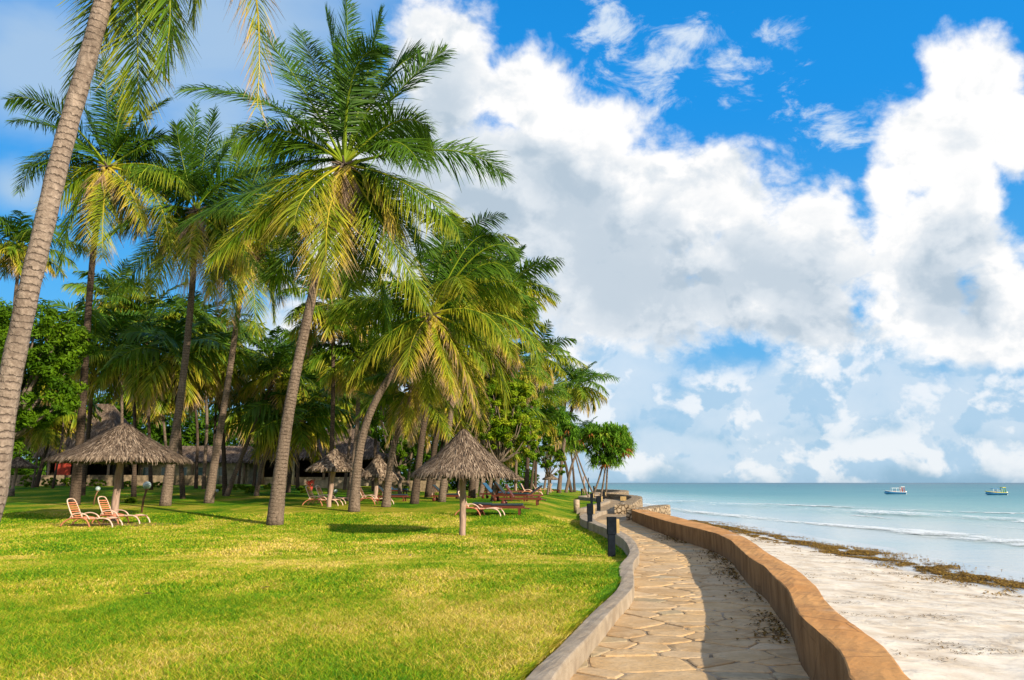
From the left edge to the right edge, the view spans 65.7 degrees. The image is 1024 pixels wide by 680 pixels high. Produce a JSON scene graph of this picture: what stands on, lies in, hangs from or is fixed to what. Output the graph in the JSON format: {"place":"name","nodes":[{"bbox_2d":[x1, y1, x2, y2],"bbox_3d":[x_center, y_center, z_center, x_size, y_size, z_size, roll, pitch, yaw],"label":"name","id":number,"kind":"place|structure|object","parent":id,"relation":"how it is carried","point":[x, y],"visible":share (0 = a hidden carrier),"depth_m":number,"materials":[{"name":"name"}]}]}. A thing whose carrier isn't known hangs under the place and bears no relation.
{"place":"outdoors","nodes":[
{"label":"outdoors","id":0,"kind":"place"},
{"bbox_2d":[32,404,138,474],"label":"thatched house","id":1,"kind":"structure","parent":0,"point":[110,418],"depth_m":87.77,"materials":[{"name":"wicker"}]},
{"bbox_2d":[138,446,260,483],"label":"thatched house","id":2,"kind":"structure","parent":0,"point":[233,453],"depth_m":88.80,"materials":[{"name":"wicker"}]},
{"bbox_2d":[0,484,624,679],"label":"lawn","id":3,"kind":"structure","parent":0,"point":[40,499],"depth_m":40.54,"materials":[{"name":"plant"}]},
{"bbox_2d":[10,456,38,488],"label":"thatched parasol","id":4,"kind":"object","parent":3,"relation":"on","point":[19,462],"visible":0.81,"depth_m":68.33,"materials":[{"name":"brown wood"}]},
{"bbox_2d":[18,474,35,486],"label":"shrub","id":5,"kind":"object","parent":3,"relation":"on","point":[27,483],"visible":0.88,"depth_m":73.64,"materials":[{"name":"green plant"}]},
{"bbox_2d":[0,210,89,308],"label":"palm tree","id":6,"kind":"object","parent":3,"relation":"on","point":[14,250],"visible":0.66,"depth_m":61.65,"materials":[{"name":"green plant"}]},
{"bbox_2d":[0,297,99,451],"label":"broadleaf tree","id":7,"kind":"object","parent":3,"relation":"on","point":[46,362],"visible":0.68,"depth_m":39.82,"materials":[{"name":"green plant"}]},
{"bbox_2d":[41,477,58,486],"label":"shrub","id":8,"kind":"object","parent":3,"relation":"on","point":[50,481],"visible":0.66,"depth_m":73.85,"materials":[{"name":"green plant"}]},
{"bbox_2d":[15,397,87,487],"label":"palm tree","id":9,"kind":"object","parent":3,"relation":"on","point":[37,436],"visible":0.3,"depth_m":72.47,"materials":[{"name":"green plant"}]},
{"bbox_2d":[34,379,88,488],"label":"palm tree","id":10,"kind":"object","parent":3,"relation":"on","point":[56,467],"visible":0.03,"depth_m":72.11,"materials":[{"name":"green plant"}]},
{"bbox_2d":[55,463,70,474],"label":"red screen","id":11,"kind":"object","parent":3,"relation":"on","point":[64,469],"visible":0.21,"depth_m":81.91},
{"bbox_2d":[34,385,104,486],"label":"palm tree","id":12,"kind":"object","parent":3,"relation":"on","point":[72,423],"visible":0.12,"depth_m":75.06,"materials":[{"name":"green plant"}]},
{"bbox_2d":[10,475,131,485],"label":"garden wall","id":13,"kind":"structure","parent":3,"relation":"on","point":[109,479],"depth_m":77.83,"materials":[{"name":"stone"}]},
{"bbox_2d":[59,498,122,526],"bbox_3d":[-16.463,6.774,31.164,2.161,1.108,0.753,-1,-10,4],"label":"strap lounger","id":14,"kind":"object","parent":3,"relation":"on","point":[86,517],"visible":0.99,"depth_m":31.06,"materials":[{"name":"plastic"}]},
{"bbox_2d":[86,479,106,485],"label":"shrub","id":15,"kind":"object","parent":3,"relation":"on","point":[96,480],"visible":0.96,"depth_m":76.55,"materials":[{"name":"green plant"}]},
{"bbox_2d":[1,57,197,504],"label":"palm tree","id":16,"kind":"object","parent":3,"relation":"on","point":[98,186],"visible":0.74,"depth_m":45.50,"materials":[{"name":"green plant"}]},
{"bbox_2d":[36,295,166,495],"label":"palm tree","id":17,"kind":"object","parent":3,"relation":"on","point":[100,321],"visible":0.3,"depth_m":59.13,"materials":[{"name":"green plant"}]},
{"bbox_2d":[60,259,166,488],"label":"palm tree","id":18,"kind":"object","parent":3,"relation":"on","point":[106,282],"visible":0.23,"depth_m":71.60,"materials":[{"name":"green plant"}]},
{"bbox_2d":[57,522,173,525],"bbox_3d":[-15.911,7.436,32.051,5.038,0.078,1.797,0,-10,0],"label":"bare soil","id":19,"kind":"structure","parent":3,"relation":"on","point":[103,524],"depth_m":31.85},
{"bbox_2d":[91,496,149,523],"bbox_3d":[-15.965,6.953,32.480,2.161,1.108,0.753,-1,-10,8],"label":"strap lounger","id":20,"kind":"object","parent":19,"relation":"on","point":[103,512],"visible":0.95,"depth_m":32.38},
{"bbox_2d":[42,423,193,521],"bbox_3d":[-16.595,5.632,33.616,5.909,4.235,5.963,0,-10,0],"label":"thatched parasol","id":21,"kind":"object","parent":3,"relation":"on","point":[120,445],"visible":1,"depth_m":32.62,"materials":[{"name":"brown wood"}]},
{"bbox_2d":[71,305,205,496],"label":"palm tree","id":22,"kind":"object","parent":3,"relation":"on","point":[119,377],"visible":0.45,"depth_m":57.72,"materials":[{"name":"green plant"}]},
{"bbox_2d":[96,275,185,489],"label":"palm tree","id":23,"kind":"object","parent":3,"relation":"on","point":[143,307],"visible":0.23,"depth_m":71.24,"materials":[{"name":"green plant"}]},
{"bbox_2d":[0,0,282,520],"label":"palm tree","id":24,"kind":"object","parent":3,"relation":"on","point":[101,15],"visible":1,"depth_m":12.90,"materials":[{"name":"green plant"}]},
{"bbox_2d":[140,481,150,512],"bbox_3d":[-17.291,7.441,37.468,0.395,1.507,0.361,0,-10,0],"label":"garden lamp","id":25,"kind":"object","parent":3,"relation":"on","point":[146,485],"visible":0.98,"depth_m":37.44,"materials":[{"name":"white metal"}]},
{"bbox_2d":[110,385,204,465],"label":"palm tree","id":26,"kind":"object","parent":3,"relation":"on","point":[162,408],"visible":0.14,"depth_m":71.09,"materials":[{"name":"green plant"}]},
{"bbox_2d":[137,475,207,485],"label":"garden wall","id":27,"kind":"structure","parent":3,"relation":"on","point":[188,479],"depth_m":79.78,"materials":[{"name":"stone"}]},
{"bbox_2d":[97,317,258,498],"bbox_3d":[-22.972,4.283,53.612,10.242,12.982,9.491,0,-10,0],"label":"palm tree","id":28,"kind":"object","parent":3,"relation":"on","point":[148,369],"visible":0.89,"depth_m":53.05,"materials":[{"name":"green plant"}]},
{"bbox_2d":[96,100,270,505],"bbox_3d":[-17.891,-2.630,44.329,9.776,23.536,7.896,0,-10,0],"label":"palm tree","id":29,"kind":"object","parent":3,"relation":"on","point":[192,241],"visible":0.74,"depth_m":44.34,"materials":[{"name":"green plant"}]},
{"bbox_2d":[166,346,214,488],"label":"palm tree","id":30,"kind":"object","parent":3,"relation":"on","point":[196,457],"visible":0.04,"depth_m":71.41,"materials":[{"name":"green plant"}]},
{"bbox_2d":[157,290,231,488],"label":"palm tree","id":31,"kind":"object","parent":3,"relation":"on","point":[197,303],"visible":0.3,"depth_m":71.31,"materials":[{"name":"green plant"}]},
{"bbox_2d":[130,302,280,495],"bbox_3d":[-22.720,4.398,58.467,10.101,14.207,9.391,0,-10,0],"label":"palm tree","id":32,"kind":"object","parent":3,"relation":"on","point":[237,383],"visible":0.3,"depth_m":58.27,"materials":[{"name":"green plant"}]},
{"bbox_2d":[192,380,273,483],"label":"palm tree","id":33,"kind":"object","parent":3,"relation":"on","point":[233,413],"visible":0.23,"depth_m":75.37,"materials":[{"name":"green plant"}]},
{"bbox_2d":[200,308,265,444],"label":"palm tree","id":34,"kind":"object","parent":3,"relation":"on","point":[226,329],"visible":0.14,"depth_m":77.54,"materials":[{"name":"green plant"}]},
{"bbox_2d":[177,140,314,502],"bbox_3d":[-15.899,-1.563,48.475,8.424,22.828,6.156,0,-10,0],"label":"palm tree","id":35,"kind":"object","parent":3,"relation":"on","point":[209,496],"visible":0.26,"depth_m":47.03,"materials":[{"name":"green plant"}]},
{"bbox_2d":[218,326,320,495],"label":"palm tree","id":36,"kind":"object","parent":3,"relation":"on","point":[277,379],"visible":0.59,"depth_m":58.32,"materials":[{"name":"green plant"}]},
{"bbox_2d":[239,326,314,488],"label":"palm tree","id":37,"kind":"object","parent":3,"relation":"on","point":[275,341],"visible":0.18,"depth_m":71.21,"materials":[{"name":"green plant"}]},
{"bbox_2d":[11,349,544,490],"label":"distant woodland","id":38,"kind":"object","parent":3,"relation":"on","point":[188,434],"visible":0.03,"depth_m":112.77,"materials":[{"name":"green plant"}]},
{"bbox_2d":[225,387,360,495],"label":"palm tree","id":39,"kind":"object","parent":3,"relation":"on","point":[308,434],"visible":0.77,"depth_m":57.53,"materials":[{"name":"green plant"}]},
{"bbox_2d":[265,327,341,488],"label":"palm tree","id":40,"kind":"object","parent":3,"relation":"on","point":[286,332],"visible":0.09,"depth_m":70.68,"materials":[{"name":"green plant"}]},
{"bbox_2d":[268,361,366,491],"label":"palm tree","id":41,"kind":"object","parent":3,"relation":"on","point":[343,401],"visible":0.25,"depth_m":64.64,"materials":[{"name":"green plant"}]},
{"bbox_2d":[302,486,342,505],"bbox_3d":[-10.066,8.294,42.264,2.053,1.052,0.716,-2,-10,10],"label":"strap lounger","id":42,"kind":"object","parent":3,"relation":"on","point":[319,498],"visible":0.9,"depth_m":42.17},
{"bbox_2d":[312,480,348,488],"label":"garden wall","id":43,"kind":"structure","parent":3,"relation":"on","point":[338,484],"depth_m":74.77,"materials":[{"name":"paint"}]},
{"bbox_2d":[312,485,348,503],"bbox_3d":[-10.204,8.744,44.938,2.053,1.052,0.716,-2,-10,12],"label":"strap lounger","id":44,"kind":"object","parent":3,"relation":"on","point":[321,497],"visible":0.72,"depth_m":44.87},
{"bbox_2d":[280,257,382,501],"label":"palm tree","id":45,"kind":"object","parent":3,"relation":"on","point":[320,327],"visible":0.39,"depth_m":49.69,"materials":[{"name":"green plant"}]},
{"bbox_2d":[305,448,363,506],"bbox_3d":[-9.219,7.212,41.272,3.139,3.136,3.134,0,-10,0],"label":"thatched parasol","id":46,"kind":"object","parent":3,"relation":"on","point":[333,461],"visible":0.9,"depth_m":40.73,"materials":[{"name":"brown wood"}]},
{"bbox_2d":[170,0,515,525],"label":"palm tree","id":47,"kind":"object","parent":3,"relation":"on","point":[349,196],"visible":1,"depth_m":34.10,"materials":[{"name":"green plant"}]},
{"bbox_2d":[289,311,409,500],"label":"palm tree","id":48,"kind":"object","parent":3,"relation":"on","point":[345,365],"visible":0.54,"depth_m":50.20,"materials":[{"name":"green plant"}]},
{"bbox_2d":[313,361,386,489],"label":"palm tree","id":49,"kind":"object","parent":3,"relation":"on","point":[362,415],"visible":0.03,"depth_m":73.08,"materials":[{"name":"green plant"}]},
{"bbox_2d":[330,343,412,490],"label":"palm tree","id":50,"kind":"object","parent":3,"relation":"on","point":[375,448],"visible":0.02,"depth_m":73.07,"materials":[{"name":"green plant"}]},
{"bbox_2d":[360,486,393,504],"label":"strap lounger","id":51,"kind":"object","parent":3,"relation":"on","point":[362,495],"visible":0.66,"depth_m":43.90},
{"bbox_2d":[361,454,396,500],"bbox_3d":[-8.458,8.641,49.595,2.580,3.039,2.502,0,-10,0],"label":"thatched parasol","id":52,"kind":"object","parent":3,"relation":"on","point":[376,468],"visible":0.86,"depth_m":49.12,"materials":[{"name":"brown wood"}]},
{"bbox_2d":[362,464,405,497],"bbox_3d":[-8.598,9.525,53.126,2.950,2.487,3.137,0,-10,0],"label":"thatched parasol","id":53,"kind":"object","parent":3,"relation":"on","point":[399,477],"visible":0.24,"depth_m":52.42,"materials":[{"name":"brown wood"}]},
{"bbox_2d":[376,485,410,500],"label":"wooden lounger","id":54,"kind":"object","parent":3,"relation":"on","point":[393,495],"visible":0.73,"depth_m":49.35,"materials":[{"name":"brown wood"}]},
{"bbox_2d":[362,392,425,493],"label":"broadleaf tree","id":55,"kind":"object","parent":3,"relation":"on","point":[401,453],"visible":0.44,"depth_m":61.17,"materials":[{"name":"green plant"}]},
{"bbox_2d":[372,396,431,485],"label":"palm tree","id":56,"kind":"object","parent":3,"relation":"on","point":[427,439],"visible":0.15,"depth_m":78.58,"materials":[{"name":"green plant"}]},
{"bbox_2d":[371,481,447,492],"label":"garden wall","id":57,"kind":"structure","parent":3,"relation":"on","point":[422,485],"depth_m":80.67,"materials":[{"name":"stone"}]},
{"bbox_2d":[353,343,473,506],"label":"palm tree","id":58,"kind":"object","parent":3,"relation":"on","point":[407,408],"visible":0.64,"depth_m":41.39,"materials":[{"name":"green plant"}]},
{"bbox_2d":[319,213,547,511],"bbox_3d":[-3.921,0.860,39.363,11.080,15.202,6.895,-2,-10,12],"label":"palm tree","id":59,"kind":"object","parent":3,"relation":"on","point":[424,340],"visible":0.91,"depth_m":39.54,"materials":[{"name":"green plant"}]},
{"bbox_2d":[420,390,464,494],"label":"palm tree","id":60,"kind":"object","parent":3,"relation":"on","point":[431,433],"visible":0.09,"depth_m":69.12,"materials":[{"name":"green plant"}]},
{"bbox_2d":[382,296,509,503],"bbox_3d":[-3.927,3.183,47.107,7.761,13.133,9.204,0,-10,0],"label":"palm tree","id":61,"kind":"object","parent":3,"relation":"on","point":[415,494],"visible":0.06,"depth_m":46.44,"materials":[{"name":"green plant"}]},
{"bbox_2d":[431,485,468,500],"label":"wooden lounger","id":62,"kind":"object","parent":3,"relation":"on","point":[447,494],"visible":0.63,"depth_m":50.22,"materials":[{"name":"brown wood"}]},
{"bbox_2d":[409,429,516,535],"bbox_3d":[-1.663,4.899,27.147,3.844,3.702,3.945,0,-10,0],"label":"thatched parasol","id":63,"kind":"object","parent":3,"relation":"on","point":[462,455],"visible":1,"depth_m":26.37,"materials":[{"name":"brown wood"}]},
{"bbox_2d":[410,208,520,497],"bbox_3d":[-4.036,0.773,61.771,8.677,22.868,8.555,3,-11,-14],"label":"palm tree","id":64,"kind":"object","parent":3,"relation":"on","point":[428,489],"visible":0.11,"depth_m":62.19,"materials":[{"name":"green plant"}]},
{"bbox_2d":[400,244,542,501],"bbox_3d":[-2.977,2.139,50.976,10.137,16.515,9.795,0,-10,0],"label":"palm tree","id":65,"kind":"object","parent":3,"relation":"on","point":[442,491],"visible":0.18,"depth_m":50.74,"materials":[{"name":"green plant"}]},
{"bbox_2d":[418,348,535,497],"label":"palm tree","id":66,"kind":"object","parent":3,"relation":"on","point":[472,483],"visible":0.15,"depth_m":59.29,"materials":[{"name":"green plant"}]},
{"bbox_2d":[454,491,504,515],"bbox_3d":[-1.441,7.311,35.516,2.161,1.108,0.753,-3,-11,14],"label":"strap lounger","id":67,"kind":"object","parent":3,"relation":"on","point":[468,507],"visible":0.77,"depth_m":35.24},
{"bbox_2d":[431,404,545,496],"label":"palm tree","id":68,"kind":"object","parent":3,"relation":"on","point":[481,488],"visible":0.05,"depth_m":66.79,"materials":[{"name":"green plant"}]},
{"bbox_2d":[480,483,509,498],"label":"wooden lounger","id":69,"kind":"object","parent":3,"relation":"on","point":[488,488],"visible":0.69,"depth_m":58.01,"materials":[{"name":"blue wood"}]},
{"bbox_2d":[455,291,547,498],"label":"palm tree","id":70,"kind":"object","parent":3,"relation":"on","point":[528,320],"visible":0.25,"depth_m":59.23,"materials":[{"name":"green plant"}]},
{"bbox_2d":[473,502,529,514],"bbox_3d":[-0.479,7.657,36.066,2.596,0.552,0.874,-1,-10,4],"label":"wooden lounger","id":71,"kind":"object","parent":3,"relation":"on","point":[519,506],"visible":0.83,"depth_m":35.76,"materials":[{"name":"brown wood"}]},
{"bbox_2d":[466,377,539,500],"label":"broadleaf tree","id":72,"kind":"object","parent":3,"relation":"on","point":[499,428],"visible":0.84,"depth_m":51.30,"materials":[{"name":"green plant"}]},
{"bbox_2d":[491,427,533,489],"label":"palm tree","id":73,"kind":"object","parent":3,"relation":"on","point":[514,457],"visible":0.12,"depth_m":95.54,"materials":[{"name":"green plant"}]},
{"bbox_2d":[491,482,533,500],"bbox_3d":[0.060,9.685,50.755,2.686,1.236,0.936,-3,-11,14],"label":"wooden lounger","id":74,"kind":"object","parent":3,"relation":"on","point":[501,489],"visible":0.91,"depth_m":50.48,"materials":[{"name":"brown wood"}]},
{"bbox_2d":[486,342,552,492],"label":"palm tree","id":75,"kind":"object","parent":3,"relation":"on","point":[540,377],"visible":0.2,"depth_m":77.94,"materials":[{"name":"green plant"}]},
{"bbox_2d":[476,244,565,497],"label":"palm tree","id":76,"kind":"object","parent":3,"relation":"on","point":[524,284],"visible":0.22,"depth_m":64.56,"materials":[{"name":"green plant"}]},
{"bbox_2d":[499,484,545,504],"bbox_3d":[0.585,8.273,42.508,2.507,1.116,0.874,-1,-10,8],"label":"wooden lounger","id":77,"kind":"object","parent":3,"relation":"on","point":[504,499],"visible":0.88,"depth_m":42.19,"materials":[{"name":"brown wood"}]},
{"bbox_2d":[530,430,565,493],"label":"broadleaf tree","id":78,"kind":"object","parent":3,"relation":"on","point":[547,464],"visible":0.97,"depth_m":93.49,"materials":[{"name":"green plant"}]},
{"bbox_2d":[526,379,571,488],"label":"palm tree","id":79,"kind":"object","parent":3,"relation":"on","point":[542,398],"visible":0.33,"depth_m":108.16,"materials":[{"name":"green plant"}]},
{"bbox_2d":[511,318,587,492],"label":"palm tree","id":80,"kind":"object","parent":3,"relation":"on","point":[554,351],"visible":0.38,"depth_m":94.34,"materials":[{"name":"green plant"}]},
{"bbox_2d":[527,402,580,488],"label":"palm tree","id":81,"kind":"object","parent":3,"relation":"on","point":[547,427],"visible":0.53,"depth_m":104.06,"materials":[{"name":"green plant"}]},
{"bbox_2d":[540,442,573,488],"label":"palm tree","id":82,"kind":"object","parent":3,"relation":"on","point":[551,458],"visible":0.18,"depth_m":148.18,"materials":[{"name":"green plant"}]},
{"bbox_2d":[541,418,572,491],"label":"palm tree","id":83,"kind":"object","parent":3,"relation":"on","point":[570,485],"visible":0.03,"depth_m":144.79,"materials":[{"name":"brown plant"}]},
{"bbox_2d":[564,430,579,491],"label":"palm tree","id":84,"kind":"object","parent":3,"relation":"on","point":[574,486],"visible":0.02,"depth_m":151.77,"materials":[{"name":"brown plant"}]},
{"bbox_2d":[553,407,595,496],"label":"pandanus tree","id":85,"kind":"object","parent":3,"relation":"on","point":[569,434],"visible":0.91,"depth_m":93.23,"materials":[{"name":"green plant"}]},
{"bbox_2d":[564,416,597,492],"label":"palm tree","id":86,"kind":"object","parent":3,"relation":"on","point":[583,423],"visible":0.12,"depth_m":134.03,"materials":[{"name":"green plant"}]},
{"bbox_2d":[545,358,619,492],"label":"palm tree","id":87,"kind":"object","parent":3,"relation":"on","point":[582,395],"visible":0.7,"depth_m":122.62,"materials":[{"name":"green plant"}]},
{"bbox_2d":[587,503,594,525],"bbox_3d":[2.998,6.729,30.078,0.297,1.041,0.168,0,-10,-2],"label":"bollard","id":88,"kind":"object","parent":3,"relation":"on","point":[590,509],"visible":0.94,"depth_m":30.05,"materials":[{"name":"black metal"}]},
{"bbox_2d":[572,421,638,498],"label":"pandanus tree","id":89,"kind":"object","parent":3,"relation":"on","point":[607,440],"visible":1,"depth_m":83.21,"materials":[{"name":"green plant"}]},
{"bbox_2d":[607,517,618,556],"bbox_3d":[2.370,4.657,18.569,0.276,1.015,0.156,0,-10,-2],"label":"bollard","id":90,"kind":"object","parent":3,"relation":"on","point":[612,527],"visible":0.96,"depth_m":18.52,"materials":[{"name":"black metal"}]},
{"bbox_2d":[248,429,407,485],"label":"thatched house","id":91,"kind":"structure","parent":0,"point":[304,465],"depth_m":83.94,"materials":[{"name":"wicker"}]},
{"bbox_2d":[0,0,1023,482],"label":"sky","id":92,"kind":"structure","parent":0,"point":[790,233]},
{"bbox_2d":[570,492,809,679],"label":"path","id":93,"kind":"structure","parent":0,"point":[659,630],"depth_m":9.08,"materials":[{"name":"stone"}]},
{"bbox_2d":[525,510,639,679],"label":"kerb","id":94,"kind":"structure","parent":93,"relation":"on","point":[568,657],"depth_m":8.59,"materials":[{"name":"concrete"}]},
{"bbox_2d":[576,500,609,513],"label":"kerb","id":95,"kind":"structure","parent":93,"relation":"on","point":[582,509],"depth_m":47.38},
{"bbox_2d":[578,494,610,502],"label":"kerb","id":96,"kind":"structure","parent":93,"relation":"on","point":[584,497],"depth_m":80.45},
{"bbox_2d":[655,534,792,643],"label":"leaf litter","id":97,"kind":"object","parent":93,"relation":"on","point":[735,573],"visible":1,"depth_m":11.03,"materials":[{"name":"plant"}]},
{"bbox_2d":[493,483,1023,571],"bbox_3d":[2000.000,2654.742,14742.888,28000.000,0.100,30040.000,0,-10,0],"label":"sea","id":98,"kind":"structure","parent":0,"point":[934,500],"depth_m":100.82,"materials":[{"name":"liquid"}]},
{"bbox_2d":[643,500,1023,545],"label":"sea foam","id":99,"kind":"object","parent":98,"relation":"on","point":[919,531],"visible":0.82,"depth_m":59.08,"materials":[{"name":"white"}]},
{"bbox_2d":[883,487,906,493],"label":"boat","id":100,"kind":"object","parent":98,"relation":"on","point":[894,492],"visible":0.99,"depth_m":234.07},
{"bbox_2d":[985,487,1007,494],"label":"boat","id":101,"kind":"object","parent":98,"relation":"on","point":[996,493],"visible":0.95,"depth_m":221.82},
{"bbox_2d":[643,505,1023,679],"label":"beach","id":102,"kind":"structure","parent":0,"point":[982,622],"depth_m":18.24,"materials":[{"name":"sand"}]},
{"bbox_2d":[596,489,628,496],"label":"sea wall","id":103,"kind":"structure","parent":102,"relation":"on","point":[613,491],"depth_m":112.41,"materials":[{"name":"stone"}]},
{"bbox_2d":[607,494,642,513],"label":"sea wall","id":104,"kind":"structure","parent":102,"relation":"on","point":[632,501],"depth_m":49.95,"materials":[{"name":"stone"}]},
{"bbox_2d":[626,505,670,520],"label":"sea wall","id":105,"kind":"structure","parent":102,"relation":"on","point":[664,509],"depth_m":37.79,"materials":[{"name":"stone"}]},
{"bbox_2d":[632,510,910,679],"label":"sea wall","id":106,"kind":"structure","parent":102,"relation":"on","point":[830,643],"depth_m":8.08,"materials":[{"name":"stone"}]},
{"bbox_2d":[690,519,1023,596],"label":"seaweed","id":107,"kind":"object","parent":102,"relation":"on","point":[937,569],"visible":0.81,"depth_m":32.37,"materials":[{"name":"plant"}]},
{"bbox_2d":[766,545,1022,661],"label":"beach debris","id":108,"kind":"object","parent":102,"relation":"on","point":[920,615],"visible":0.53,"depth_m":16.64,"materials":[{"name":"plant"}]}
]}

